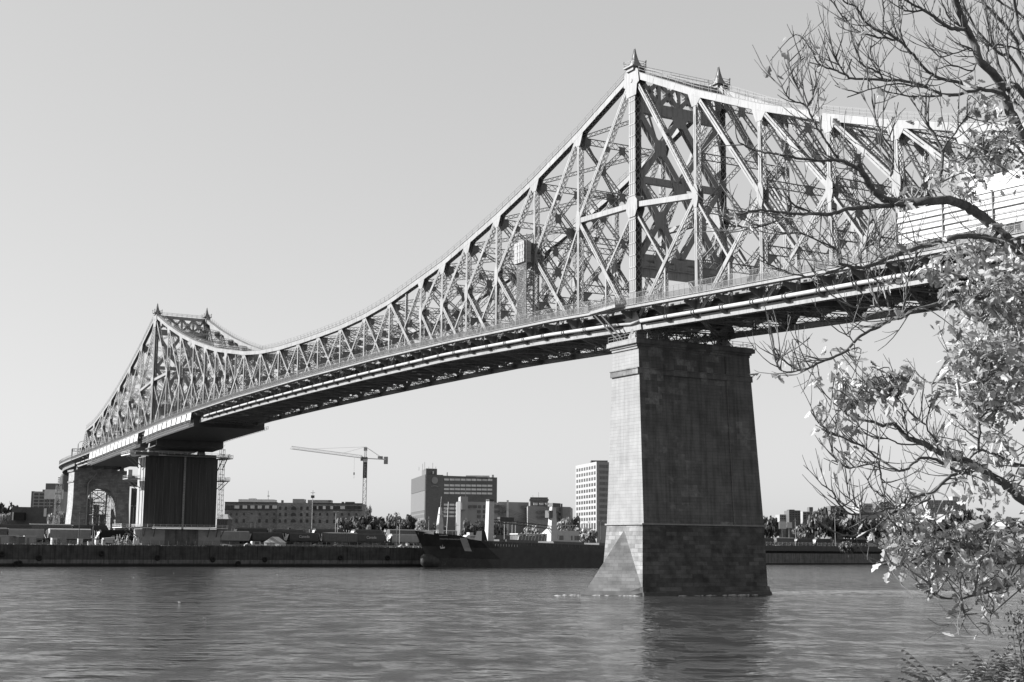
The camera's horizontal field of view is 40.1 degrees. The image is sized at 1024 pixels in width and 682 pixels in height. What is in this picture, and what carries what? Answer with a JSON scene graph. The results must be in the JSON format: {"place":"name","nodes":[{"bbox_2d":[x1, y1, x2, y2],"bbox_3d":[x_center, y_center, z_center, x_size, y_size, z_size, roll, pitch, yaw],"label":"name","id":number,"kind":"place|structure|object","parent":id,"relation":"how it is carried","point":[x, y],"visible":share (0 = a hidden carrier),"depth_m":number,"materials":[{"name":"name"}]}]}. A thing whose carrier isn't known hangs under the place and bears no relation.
{"place":"outdoors","nodes":[
{"label":"outdoors","id":0,"kind":"place"},
{"bbox_2d":[36,542,421,547],"bbox_3d":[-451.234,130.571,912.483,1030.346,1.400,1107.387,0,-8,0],"label":"embankment","id":1,"kind":"structure","parent":0,"point":[71,543],"depth_m":613.96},
{"bbox_2d":[0,512,11,523],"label":"tree","id":2,"kind":"object","parent":1,"relation":"on","point":[5,519],"visible":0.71,"depth_m":692.54,"materials":[{"name":"grey plant"}]},
{"bbox_2d":[0,502,18,514],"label":"tree","id":3,"kind":"object","parent":1,"relation":"on","point":[4,510],"visible":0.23,"depth_m":790.88,"materials":[{"name":"grey plant"}]},
{"bbox_2d":[7,528,48,541],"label":"rail wagon","id":4,"kind":"object","parent":1,"relation":"on","point":[39,534],"visible":0.55,"depth_m":558.43,"materials":[{"name":"grey metal"}]},
{"bbox_2d":[8,507,56,536],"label":"dark shed","id":5,"kind":"structure","parent":1,"relation":"on","point":[29,515],"depth_m":736.04,"materials":[{"name":"paint"}]},
{"bbox_2d":[31,483,67,521],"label":"apartment block","id":6,"kind":"structure","parent":1,"relation":"on","point":[38,499],"depth_m":894.53,"materials":[{"name":"grey paint"}]},
{"bbox_2d":[44,489,63,506],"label":"billboard","id":7,"kind":"object","parent":1,"relation":"on","point":[49,493],"visible":0.43,"depth_m":855.14,"materials":[{"name":"paint"}]},
{"bbox_2d":[47,510,65,523],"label":"tree","id":8,"kind":"object","parent":1,"relation":"on","point":[61,518],"visible":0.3,"depth_m":684.42,"materials":[{"name":"grey plant"}]},
{"bbox_2d":[58,474,68,491],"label":"rounded tower","id":9,"kind":"structure","parent":1,"relation":"on","point":[63,479],"depth_m":956.32,"materials":[{"name":"metal"}]},
{"bbox_2d":[46,528,91,541],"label":"rail wagon","id":10,"kind":"object","parent":1,"relation":"on","point":[73,534],"visible":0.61,"depth_m":566.70,"materials":[{"name":"grey metal"}]},
{"bbox_2d":[53,484,112,537],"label":"scaffold tower","id":11,"kind":"structure","parent":1,"relation":"on","point":[98,518],"depth_m":675.64,"materials":[{"name":"grey metal"}]},
{"bbox_2d":[65,469,130,529],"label":"arched pier","id":12,"kind":"structure","parent":1,"relation":"on","point":[83,485],"depth_m":659.58,"materials":[{"name":"stone"}]},
{"bbox_2d":[89,490,107,536],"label":"steel bent","id":13,"kind":"object","parent":1,"relation":"on","point":[104,502],"visible":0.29,"depth_m":685.11,"materials":[{"name":"grey metal"}]},
{"bbox_2d":[59,455,137,486],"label":"approach viaduct","id":14,"kind":"object","parent":13,"relation":"on","point":[65,466],"visible":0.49,"depth_m":678.46,"materials":[{"name":"concrete"}]},
{"bbox_2d":[94,530,133,541],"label":"rail wagon","id":15,"kind":"object","parent":1,"relation":"on","point":[101,534],"visible":0.73,"depth_m":576.04,"materials":[{"name":"black metal"}]},
{"bbox_2d":[129,488,151,529],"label":"stadium ramp","id":16,"kind":"structure","parent":1,"relation":"on","point":[133,498],"depth_m":715.10,"materials":[{"name":"paint"}]},
{"bbox_2d":[216,514,231,530],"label":"storage tank","id":17,"kind":"structure","parent":1,"relation":"on","point":[227,519],"depth_m":684.45,"materials":[{"name":"metal"}]},
{"bbox_2d":[36,537,420,545],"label":"rail bank","id":18,"kind":"structure","parent":1,"relation":"on","point":[237,542],"depth_m":629.05,"materials":[{"name":"grey"}]},
{"bbox_2d":[0,524,31,528],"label":"rail wagon","id":19,"kind":"object","parent":18,"relation":"on","point":[20,526],"visible":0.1,"depth_m":567.39,"materials":[{"name":"black metal"}]},
{"bbox_2d":[31,524,71,534],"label":"rail wagon","id":20,"kind":"object","parent":18,"relation":"on","point":[45,527],"visible":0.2,"depth_m":574.46,"materials":[{"name":"grey metal"}]},
{"bbox_2d":[72,525,110,535],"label":"rail wagon","id":21,"kind":"object","parent":18,"relation":"on","point":[95,529],"visible":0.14,"depth_m":583.68,"materials":[{"name":"black metal"}]},
{"bbox_2d":[231,527,270,532],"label":"rail wagon","id":22,"kind":"object","parent":18,"relation":"on","point":[251,529],"visible":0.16,"depth_m":621.06,"materials":[{"name":"black metal"}]},
{"bbox_2d":[272,528,305,537],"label":"rail wagon","id":23,"kind":"object","parent":18,"relation":"on","point":[284,531],"visible":0.27,"depth_m":630.86,"materials":[{"name":"paint"}]},
{"bbox_2d":[309,529,346,538],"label":"rail wagon","id":24,"kind":"object","parent":18,"relation":"on","point":[319,531],"visible":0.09,"depth_m":639.65,"materials":[{"name":"black metal"}]},
{"bbox_2d":[351,529,382,533],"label":"rail wagon","id":25,"kind":"object","parent":18,"relation":"on","point":[367,531],"visible":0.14,"depth_m":651.21,"materials":[{"name":"black metal"}]},
{"bbox_2d":[386,529,415,537],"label":"rail wagon","id":26,"kind":"object","parent":18,"relation":"on","point":[393,531],"visible":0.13,"depth_m":660.70,"materials":[{"name":"grey metal"}]},
{"bbox_2d":[220,531,249,543],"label":"rail wagon","id":27,"kind":"object","parent":1,"relation":"on","point":[240,536],"visible":0.59,"depth_m":604.29,"materials":[{"name":"grey paint"}]},
{"bbox_2d":[247,532,285,542],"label":"rail wagon","id":28,"kind":"object","parent":1,"relation":"on","point":[263,537],"visible":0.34,"depth_m":611.01,"materials":[{"name":"paint"}]},
{"bbox_2d":[224,498,366,536],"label":"brick warehouse","id":29,"kind":"structure","parent":1,"relation":"on","point":[271,514],"depth_m":744.21,"materials":[{"name":"brick"}]},
{"bbox_2d":[283,532,321,543],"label":"rail wagon","id":30,"kind":"object","parent":1,"relation":"on","point":[294,537],"visible":1,"depth_m":620.71,"materials":[{"name":"paint"}]},
{"bbox_2d":[290,446,387,503],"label":"tower crane","id":31,"kind":"object","parent":1,"relation":"on","point":[364,459],"visible":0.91,"depth_m":796.17,"materials":[{"name":"paint"}]},
{"bbox_2d":[321,532,357,544],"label":"rail wagon","id":32,"kind":"object","parent":1,"relation":"on","point":[327,537],"visible":0.92,"depth_m":630.40,"materials":[{"name":"metal"}]},
{"bbox_2d":[336,517,354,532],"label":"tree","id":33,"kind":"object","parent":1,"relation":"on","point":[344,524],"visible":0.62,"depth_m":681.96,"materials":[{"name":"grey plant"}]},
{"bbox_2d":[350,520,364,532],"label":"tree","id":34,"kind":"object","parent":1,"relation":"on","point":[356,525],"visible":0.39,"depth_m":680.39,"materials":[{"name":"grey plant"}]},
{"bbox_2d":[350,515,373,529],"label":"tree","id":35,"kind":"object","parent":1,"relation":"on","point":[363,520],"visible":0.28,"depth_m":690.21,"materials":[{"name":"black plant"}]},
{"bbox_2d":[355,533,387,544],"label":"rail wagon","id":36,"kind":"object","parent":1,"relation":"on","point":[378,539],"visible":0.99,"depth_m":639.00,"materials":[{"name":"black metal"}]},
{"bbox_2d":[369,516,384,529],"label":"tree","id":37,"kind":"object","parent":1,"relation":"on","point":[376,521],"visible":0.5,"depth_m":692.09,"materials":[{"name":"grey plant"}]},
{"bbox_2d":[375,519,397,534],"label":"tree","id":38,"kind":"object","parent":1,"relation":"on","point":[384,526],"visible":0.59,"depth_m":687.33,"materials":[{"name":"grey plant"}]},
{"bbox_2d":[386,512,402,526],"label":"tree","id":39,"kind":"object","parent":1,"relation":"on","point":[398,518],"visible":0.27,"depth_m":707.58,"materials":[{"name":"grey plant"}]},
{"bbox_2d":[391,521,410,529],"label":"tree","id":40,"kind":"object","parent":1,"relation":"on","point":[405,525],"visible":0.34,"depth_m":683.44,"materials":[{"name":"grey plant"}]},
{"bbox_2d":[387,534,419,544],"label":"rail wagon","id":41,"kind":"object","parent":1,"relation":"on","point":[406,538],"visible":0.69,"depth_m":647.64,"materials":[{"name":"grey paint"}]},
{"bbox_2d":[401,514,417,529],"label":"tree","id":42,"kind":"object","parent":1,"relation":"on","point":[411,519],"visible":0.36,"depth_m":692.27,"materials":[{"name":"grey plant"}]},
{"bbox_2d":[415,518,427,529],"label":"tree","id":43,"kind":"object","parent":1,"relation":"on","point":[421,524],"visible":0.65,"depth_m":681.83,"materials":[{"name":"grey plant"}]},
{"bbox_2d":[459,519,474,535],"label":"tree","id":44,"kind":"object","parent":1,"relation":"on","point":[468,526],"visible":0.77,"depth_m":681.05,"materials":[{"name":"grey plant"}]},
{"bbox_2d":[472,520,484,534],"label":"tree","id":45,"kind":"object","parent":1,"relation":"on","point":[480,525],"visible":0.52,"depth_m":681.65,"materials":[{"name":"grey plant"}]},
{"bbox_2d":[494,523,507,534],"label":"tree","id":46,"kind":"object","parent":1,"relation":"on","point":[497,527],"visible":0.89,"depth_m":683.23,"materials":[{"name":"grey plant"}]},
{"bbox_2d":[456,492,572,535],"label":"factory building","id":47,"kind":"structure","parent":1,"relation":"on","point":[473,512],"depth_m":720.17,"materials":[{"name":"grey paint"}]},
{"bbox_2d":[523,525,540,535],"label":"tree","id":48,"kind":"object","parent":1,"relation":"on","point":[528,529],"visible":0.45,"depth_m":672.37,"materials":[{"name":"grey plant"}]},
{"bbox_2d":[557,517,571,530],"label":"tree","id":49,"kind":"object","parent":1,"relation":"on","point":[567,520],"visible":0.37,"depth_m":691.44,"materials":[{"name":"grey plant"}]},
{"bbox_2d":[571,515,580,530],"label":"tree","id":50,"kind":"object","parent":1,"relation":"on","point":[576,520],"visible":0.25,"depth_m":731.86,"materials":[{"name":"grey plant"}]},
{"bbox_2d":[574,527,597,542],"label":"tree","id":51,"kind":"object","parent":1,"relation":"on","point":[585,534],"visible":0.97,"depth_m":672.03,"materials":[{"name":"grey plant"}]},
{"bbox_2d":[0,564,1023,681],"bbox_3d":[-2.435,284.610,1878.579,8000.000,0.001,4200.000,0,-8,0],"label":"river","id":52,"kind":"structure","parent":0,"point":[313,624],"depth_m":144.97,"materials":[{"name":"liquid"}]},
{"bbox_2d":[415,497,604,566],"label":"cargo ship","id":53,"kind":"object","parent":52,"relation":"on","point":[440,548],"visible":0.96,"depth_m":586.80,"materials":[{"name":"paint"}]},
{"bbox_2d":[510,525,579,541],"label":"excursion boat","id":54,"kind":"object","parent":52,"relation":"on","point":[568,536],"visible":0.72,"depth_m":633.29,"materials":[{"name":"white paint"}]},
{"bbox_2d":[580,328,771,595],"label":"bridge pier","id":55,"kind":"structure","parent":52,"relation":"in","point":[684,513],"depth_m":256.68,"materials":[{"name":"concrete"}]},
{"bbox_2d":[71,48,1023,470],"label":"cantilever bridge","id":56,"kind":"structure","parent":55,"relation":"on","point":[483,346],"depth_m":275.79,"materials":[{"name":"paint"}]},
{"bbox_2d":[87,413,267,466],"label":"hanging enclosure","id":57,"kind":"object","parent":56,"relation":"hanging from","point":[188,435],"visible":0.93,"depth_m":536.36,"materials":[{"name":"paint"}]},
{"bbox_2d":[514,234,541,324],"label":"hoist tower","id":58,"kind":"structure","parent":56,"relation":"on","point":[524,252],"depth_m":294.56,"materials":[{"name":"metal"}]},
{"bbox_2d":[895,168,1023,251],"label":"sheeted enclosure","id":59,"kind":"object","parent":56,"relation":"on","point":[1000,207],"visible":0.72,"depth_m":189.59,"materials":[{"name":"metal"}]},
{"bbox_2d":[782,590,1022,594],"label":"wake","id":60,"kind":"object","parent":52,"relation":"on","point":[875,592],"visible":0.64,"depth_m":270.72,"materials":[{"name":"liquid"}]},
{"bbox_2d":[0,0,1023,547],"label":"sky","id":61,"kind":"structure","parent":0,"point":[279,169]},
{"label":"rail yard","id":62,"kind":"structure","parent":0,"visible":0},
{"bbox_2d":[411,468,496,529],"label":"office building","id":63,"kind":"structure","parent":62,"relation":"on","point":[430,488],"depth_m":854.59,"materials":[{"name":"concrete"}]},
{"bbox_2d":[576,460,608,542],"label":"tower block","id":64,"kind":"structure","parent":62,"relation":"on","point":[592,476],"depth_m":802.12,"materials":[{"name":"white concrete"}]},
{"bbox_2d":[763,515,780,537],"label":"tree","id":65,"kind":"object","parent":62,"relation":"on","point":[771,528],"visible":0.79,"depth_m":887.83,"materials":[{"name":"grey plant"}]},
{"bbox_2d":[775,514,785,545],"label":"apartments","id":66,"kind":"structure","parent":62,"relation":"on","point":[781,517],"depth_m":893.28,"materials":[{"name":"grey paint"}]},
{"bbox_2d":[774,537,794,545],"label":"rail wagon","id":67,"kind":"object","parent":62,"relation":"on","point":[780,540],"visible":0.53,"depth_m":839.33,"materials":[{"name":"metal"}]},
{"bbox_2d":[779,521,791,545],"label":"twin billboard","id":68,"kind":"object","parent":62,"relation":"on","point":[782,525],"visible":0.82,"depth_m":862.89,"materials":[{"name":"white paint"}]},
{"bbox_2d":[784,510,800,545],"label":"brick flats","id":69,"kind":"structure","parent":62,"relation":"on","point":[792,515],"depth_m":883.58,"materials":[{"name":"brick"}]},
{"bbox_2d":[792,523,812,537],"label":"tree","id":70,"kind":"object","parent":62,"relation":"on","point":[803,530],"visible":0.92,"depth_m":874.99,"materials":[{"name":"grey plant"}]},
{"bbox_2d":[796,538,813,545],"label":"rail wagon","id":71,"kind":"object","parent":62,"relation":"on","point":[804,541],"visible":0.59,"depth_m":850.79,"materials":[{"name":"metal"}]},
{"bbox_2d":[800,507,814,545],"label":"stepped flats","id":72,"kind":"structure","parent":62,"relation":"on","point":[804,516],"depth_m":898.63,"materials":[{"name":"grey paint"}]},
{"bbox_2d":[806,508,832,538],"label":"tree","id":73,"kind":"object","parent":62,"relation":"on","point":[817,527],"visible":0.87,"depth_m":870.13,"materials":[{"name":"grey plant"}]},
{"bbox_2d":[812,538,832,545],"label":"rail wagon","id":74,"kind":"object","parent":62,"relation":"on","point":[815,541],"visible":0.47,"depth_m":861.59,"materials":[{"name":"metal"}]},
{"bbox_2d":[819,507,847,537],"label":"tree","id":75,"kind":"object","parent":62,"relation":"on","point":[833,518],"visible":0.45,"depth_m":881.49,"materials":[{"name":"grey plant"}]},
{"bbox_2d":[826,506,843,538],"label":"corner flats","id":76,"kind":"structure","parent":62,"relation":"on","point":[829,513],"depth_m":924.20,"materials":[{"name":"concrete"}]},
{"bbox_2d":[830,538,849,545],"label":"rail wagon","id":77,"kind":"object","parent":62,"relation":"on","point":[839,540],"visible":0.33,"depth_m":871.80,"materials":[{"name":"grey metal"}]},
{"bbox_2d":[834,515,868,542],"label":"tree","id":78,"kind":"object","parent":62,"relation":"on","point":[839,524],"visible":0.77,"depth_m":866.75,"materials":[{"name":"grey plant"}]},
{"bbox_2d":[850,539,867,545],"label":"rail wagon","id":79,"kind":"object","parent":62,"relation":"on","point":[862,541],"visible":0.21,"depth_m":884.83,"materials":[{"name":"metal"}]},
{"bbox_2d":[852,502,890,546],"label":"white terrace","id":80,"kind":"structure","parent":62,"relation":"on","point":[867,509],"depth_m":923.94,"materials":[{"name":"concrete"}]},
{"bbox_2d":[864,518,881,541],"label":"tree","id":81,"kind":"object","parent":62,"relation":"on","point":[870,523],"visible":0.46,"depth_m":873.58,"materials":[{"name":"grey plant"}]},
{"bbox_2d":[923,496,959,546],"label":"white hotel","id":82,"kind":"structure","parent":62,"relation":"on","point":[953,500],"depth_m":924.51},
{"bbox_2d":[935,513,959,534],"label":"tree","id":83,"kind":"object","parent":62,"relation":"on","point":[950,518],"visible":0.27,"depth_m":878.07,"materials":[{"name":"grey plant"}]},
{"bbox_2d":[951,509,973,525],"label":"tree","id":84,"kind":"object","parent":62,"relation":"on","point":[967,514],"visible":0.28,"depth_m":877.51,"materials":[{"name":"grey plant"}]},
{"bbox_2d":[974,515,991,534],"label":"tree","id":85,"kind":"object","parent":62,"relation":"on","point":[988,519],"visible":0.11,"depth_m":876.55,"materials":[{"name":"grey plant"}]},
{"label":"ground","id":86,"kind":"structure","parent":0,"visible":0},
{"bbox_2d":[0,535,17,543],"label":"site cabin","id":87,"kind":"object","parent":86,"relation":"on","point":[4,539],"visible":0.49,"depth_m":507.91,"materials":[{"name":"grey metal"}]},
{"bbox_2d":[24,536,35,543],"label":"cabin","id":88,"kind":"object","parent":86,"relation":"on","point":[28,539],"visible":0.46,"depth_m":512.28,"materials":[{"name":"grey metal"}]},
{"bbox_2d":[112,534,140,544],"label":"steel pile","id":89,"kind":"object","parent":86,"relation":"on","point":[118,542],"visible":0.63,"depth_m":534.69,"materials":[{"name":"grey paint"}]},
{"bbox_2d":[133,453,219,545],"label":"bridge pier","id":90,"kind":"structure","parent":86,"relation":"on","point":[178,491],"depth_m":546.07,"materials":[{"name":"concrete"}]},
{"bbox_2d":[112,445,232,544],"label":"pier scaffold","id":91,"kind":"object","parent":90,"relation":"attached to","point":[131,453],"visible":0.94,"depth_m":544.84,"materials":[{"name":"metal"}]},
{"bbox_2d":[0,544,423,565],"bbox_3d":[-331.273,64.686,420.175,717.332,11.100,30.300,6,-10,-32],"label":"quay wall","id":92,"kind":"structure","parent":86,"relation":"on","point":[88,555],"depth_m":537.15,"materials":[{"name":"concrete"}]},
{"bbox_2d":[0,542,420,547],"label":"weeds","id":93,"kind":"object","parent":92,"relation":"on","point":[234,545],"visible":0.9,"depth_m":547.14,"materials":[{"name":"plant"}]},
{"bbox_2d":[264,537,285,545],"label":"white tent","id":94,"kind":"object","parent":86,"relation":"on","point":[275,541],"visible":0.74,"depth_m":562.24,"materials":[{"name":"fabric"}]},
{"bbox_2d":[287,542,421,546],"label":"fence","id":95,"kind":"object","parent":86,"relation":"on","point":[342,544],"visible":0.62,"depth_m":584.97,"materials":[{"name":"metal"}]},
{"bbox_2d":[765,545,1023,563],"bbox_3d":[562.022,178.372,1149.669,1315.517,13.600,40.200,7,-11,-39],"label":"quay wall","id":96,"kind":"structure","parent":86,"relation":"on","point":[777,554],"depth_m":820.50,"materials":[{"name":"paint"}]},
{"bbox_2d":[838,541,858,556],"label":"tree","id":97,"kind":"object","parent":96,"relation":"on","point":[845,547],"visible":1,"depth_m":803.10,"materials":[{"name":"grey plant"}]},
{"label":"river bank","id":98,"kind":"structure","parent":0,"visible":0},
{"bbox_2d":[692,0,1023,640],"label":"foreground tree","id":99,"kind":"object","parent":98,"relation":"on","point":[973,358],"visible":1,"depth_m":9.93,"materials":[{"name":"grey plant"}]},
{"bbox_2d":[878,662,961,681],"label":"sumac shrub","id":100,"kind":"object","parent":98,"relation":"on","point":[941,672],"visible":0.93,"depth_m":12.74,"materials":[{"name":"grey plant"}]},
{"bbox_2d":[896,649,985,681],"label":"sumac shrub","id":101,"kind":"object","parent":98,"relation":"on","point":[924,676],"visible":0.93,"depth_m":12.37,"materials":[{"name":"grey plant"}]},
{"bbox_2d":[941,664,1000,681],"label":"sumac shrub","id":102,"kind":"object","parent":98,"relation":"on","point":[986,677],"visible":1,"depth_m":11.56,"materials":[{"name":"grey plant"}]},
{"bbox_2d":[931,646,1022,681],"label":"sumac shrub","id":103,"kind":"object","parent":98,"relation":"on","point":[971,677],"visible":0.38,"depth_m":12.69,"materials":[{"name":"grey plant"}]},
{"bbox_2d":[960,644,1023,681],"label":"sumac shrub","id":104,"kind":"object","parent":98,"relation":"on","point":[979,672],"visible":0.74,"depth_m":12.17,"materials":[{"name":"grey plant"}]},
{"bbox_2d":[977,658,1023,681],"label":"sumac shrub","id":105,"kind":"object","parent":98,"relation":"on","point":[1005,673],"visible":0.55,"depth_m":12.18,"materials":[{"name":"grey plant"}]},
{"bbox_2d":[990,650,1021,681],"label":"sumac shrub","id":106,"kind":"object","parent":98,"relation":"on","point":[1006,668],"visible":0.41,"depth_m":12.64,"materials":[{"name":"grey plant"}]},
{"bbox_2d":[1000,597,1023,681],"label":"thin shrub","id":107,"kind":"object","parent":98,"relation":"on","point":[1018,622],"visible":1,"depth_m":11.77,"materials":[{"name":"grey plant"}]},
{"bbox_2d":[1003,667,1021,681],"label":"sumac shrub","id":108,"kind":"object","parent":98,"relation":"on","point":[1011,675],"visible":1,"depth_m":11.71,"materials":[{"name":"grey plant"}]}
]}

